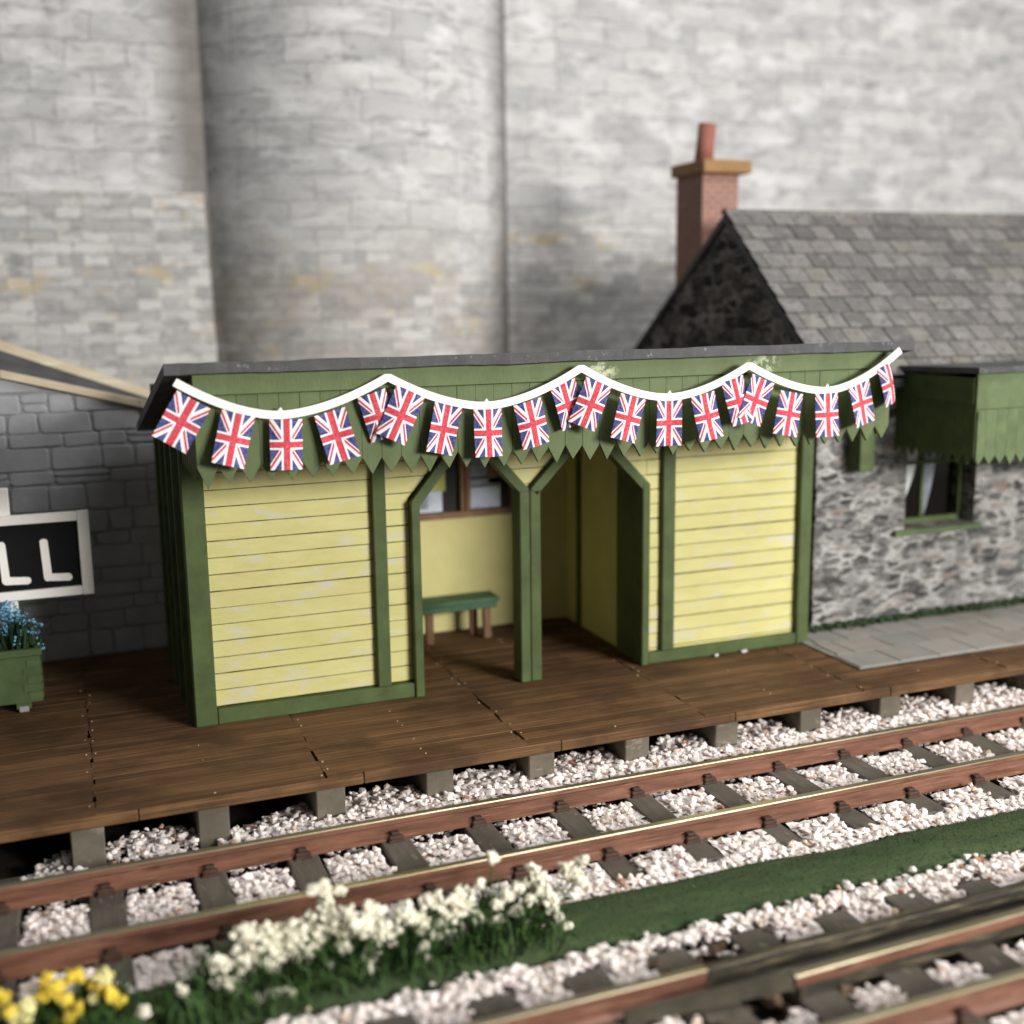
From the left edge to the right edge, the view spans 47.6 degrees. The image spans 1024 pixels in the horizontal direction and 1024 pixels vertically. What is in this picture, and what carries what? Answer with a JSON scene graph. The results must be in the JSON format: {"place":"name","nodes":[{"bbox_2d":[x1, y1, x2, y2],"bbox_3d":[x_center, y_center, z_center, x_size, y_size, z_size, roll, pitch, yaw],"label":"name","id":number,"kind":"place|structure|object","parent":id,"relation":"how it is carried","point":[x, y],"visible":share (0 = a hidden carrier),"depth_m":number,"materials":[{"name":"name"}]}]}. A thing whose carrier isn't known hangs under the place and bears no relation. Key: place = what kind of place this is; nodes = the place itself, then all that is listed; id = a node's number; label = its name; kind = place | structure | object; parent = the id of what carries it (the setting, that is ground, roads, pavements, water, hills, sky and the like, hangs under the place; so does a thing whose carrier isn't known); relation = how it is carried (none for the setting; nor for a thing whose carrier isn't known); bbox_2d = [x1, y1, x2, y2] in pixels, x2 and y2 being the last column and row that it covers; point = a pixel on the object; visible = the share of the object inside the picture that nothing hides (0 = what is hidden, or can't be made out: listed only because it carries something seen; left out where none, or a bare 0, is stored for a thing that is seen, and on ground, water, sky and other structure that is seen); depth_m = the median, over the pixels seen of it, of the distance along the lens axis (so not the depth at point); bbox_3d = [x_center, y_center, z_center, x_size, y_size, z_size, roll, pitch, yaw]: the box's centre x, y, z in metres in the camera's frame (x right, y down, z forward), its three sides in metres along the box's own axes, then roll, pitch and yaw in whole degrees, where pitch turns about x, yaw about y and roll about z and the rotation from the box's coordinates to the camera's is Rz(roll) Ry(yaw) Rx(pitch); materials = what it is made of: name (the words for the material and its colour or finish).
{"place":"outdoors","nodes":[
{"label":"outdoors","id":0,"kind":"place"},
{"bbox_2d":[0,710,1017,1023],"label":"ground","id":1,"kind":"structure","parent":0,"point":[22,858],"depth_m":7.81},
{"bbox_2d":[0,0,216,346],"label":"castle wall","id":2,"kind":"structure","parent":1,"relation":"on","point":[100,95],"depth_m":12.84,"materials":[{"name":"stone"}]},
{"bbox_2d":[0,189,217,387],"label":"castle plinth","id":3,"kind":"structure","parent":1,"relation":"on","point":[115,284],"depth_m":12.99,"materials":[{"name":"grey stone"}]},
{"bbox_2d":[136,878,358,1018],"bbox_3d":[-1.331,2.267,5.976,1.189,0.608,0.551,-5,11,-21],"label":"flower tuft","id":4,"kind":"object","parent":1,"relation":"on","point":[270,949],"visible":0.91,"depth_m":5.93,"materials":[{"name":"white plant"}]},
{"bbox_2d":[197,0,507,361],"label":"castle tower","id":5,"kind":"structure","parent":1,"relation":"on","point":[355,166],"depth_m":13.08,"materials":[{"name":"stone"}]},
{"bbox_2d":[302,877,485,978],"bbox_3d":[-0.645,2.257,6.168,1.128,0.454,0.485,-5,11,-21],"label":"flower tuft","id":6,"kind":"object","parent":1,"relation":"on","point":[381,934],"visible":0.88,"depth_m":6.13,"materials":[{"name":"white plant"}]},
{"bbox_2d":[410,850,589,955],"bbox_3d":[-0.078,2.157,6.428,1.124,0.571,0.581,-5,11,-21],"label":"flower tuft","id":7,"kind":"object","parent":1,"relation":"on","point":[492,911],"visible":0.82,"depth_m":6.40,"materials":[{"name":"white plant"}]},
{"bbox_2d":[0,617,1023,870],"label":"timber platform","id":8,"kind":"structure","parent":1,"relation":"on","point":[90,747],"depth_m":8.76,"materials":[{"name":"brown wood"}]},
{"bbox_2d":[0,638,43,712],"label":"planter","id":9,"kind":"object","parent":8,"relation":"on","point":[21,681],"visible":0.95,"depth_m":8.98,"materials":[{"name":"green wood"}]},
{"bbox_2d":[0,600,51,652],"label":"blue flowers","id":10,"kind":"object","parent":9,"relation":"on","point":[15,633],"visible":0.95,"depth_m":8.99,"materials":[{"name":"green plant"}]},
{"bbox_2d":[0,488,94,622],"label":"station sign","id":11,"kind":"object","parent":8,"relation":"on","point":[46,555],"visible":0.94,"depth_m":9.21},
{"bbox_2d":[0,340,167,661],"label":"stone shed","id":12,"kind":"structure","parent":8,"relation":"on","point":[72,438],"depth_m":10.28,"materials":[{"name":"grey stone"}]},
{"bbox_2d":[422,591,499,644],"bbox_3d":[-0.595,0.993,10.792,0.940,0.390,0.250,-5,11,-21],"label":"bench","id":13,"kind":"object","parent":8,"relation":"on","point":[484,601],"visible":0.69,"depth_m":10.75,"materials":[{"name":"green wood"}]},
{"bbox_2d":[137,340,914,727],"bbox_3d":[-0.011,-0.034,9.803,5.740,2.752,3.014,-5,11,-21],"label":"waiting shelter","id":14,"kind":"object","parent":8,"relation":"on","point":[313,582],"visible":0.77,"depth_m":9.02,"materials":[{"name":"wood"}]},
{"bbox_2d":[416,452,511,520],"bbox_3d":[-0.565,-0.392,10.805,1.260,0.910,0.073,-5,11,-21],"label":"window","id":15,"kind":"structure","parent":14,"relation":"in","point":[474,489],"depth_m":10.89,"materials":[{"name":"wood"}]},
{"bbox_2d":[152,347,901,469],"bbox_3d":[0.431,-0.755,8.206,5.724,0.664,0.230,-5,11,-21],"label":"bunting","id":16,"kind":"object","parent":14,"relation":"hanging from","point":[181,421],"visible":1,"depth_m":8.01},
{"bbox_2d":[0,705,1023,1010],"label":"railway track","id":17,"kind":"structure","parent":1,"relation":"on","point":[112,939],"depth_m":7.45,"materials":[{"name":"metal"}]},
{"bbox_2d":[15,649,1023,1023],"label":"ballast","id":18,"kind":"structure","parent":1,"relation":"on","point":[621,963],"depth_m":7.34,"materials":[{"name":"white gravel"}]},
{"bbox_2d":[47,808,1023,1023],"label":"grass verge","id":19,"kind":"object","parent":1,"relation":"on","point":[727,891],"depth_m":6.75,"materials":[{"name":"green plant"}]},
{"bbox_2d":[0,989,74,1023],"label":"yellow flower tuft","id":20,"kind":"object","parent":19,"relation":"on","point":[18,1013],"visible":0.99,"depth_m":5.46,"materials":[{"name":"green plant"}]},
{"bbox_2d":[7,958,141,1023],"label":"yellow flower tuft","id":21,"kind":"object","parent":19,"relation":"on","point":[83,1002],"visible":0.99,"depth_m":5.64,"materials":[{"name":"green plant"}]},
{"bbox_2d":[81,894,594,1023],"bbox_3d":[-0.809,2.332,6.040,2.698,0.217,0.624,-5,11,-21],"label":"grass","id":22,"kind":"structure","parent":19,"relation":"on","point":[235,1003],"depth_m":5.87,"materials":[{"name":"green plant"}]},
{"bbox_2d":[309,851,1022,1023],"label":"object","id":23,"kind":"structure","parent":1,"relation":"on","point":[698,944],"depth_m":6.45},
{"bbox_2d":[366,866,1023,1023],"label":"turnout track","id":24,"kind":"structure","parent":1,"relation":"on","point":[811,973],"depth_m":5.91,"materials":[{"name":"metal"}]},
{"bbox_2d":[645,929,855,1023],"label":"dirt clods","id":25,"kind":"object","parent":1,"relation":"on","point":[769,1002],"visible":0.31,"depth_m":5.89,"materials":[{"name":"brown soil"}]},
{"bbox_2d":[503,0,1023,352],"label":"castle wall","id":26,"kind":"structure","parent":1,"relation":"on","point":[874,105],"depth_m":15.40,"materials":[{"name":"stone"}]},
{"bbox_2d":[634,122,1023,627],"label":"stone cottage","id":27,"kind":"structure","parent":1,"relation":"on","point":[919,505],"depth_m":11.36,"materials":[{"name":"stone"}]},
{"bbox_2d":[892,448,981,536],"bbox_3d":[4.063,-0.294,11.226,1.040,0.955,0.280,-5,11,-21],"label":"window","id":28,"kind":"structure","parent":27,"relation":"in","point":[926,467],"depth_m":11.34,"materials":[{"name":"green glass"}]},
{"bbox_2d":[801,603,1023,668],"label":"pavement","id":29,"kind":"structure","parent":0,"point":[900,641],"depth_m":10.60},
{"bbox_2d":[808,597,1023,632],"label":"moss","id":30,"kind":"object","parent":29,"relation":"on","point":[917,614],"visible":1,"depth_m":11.22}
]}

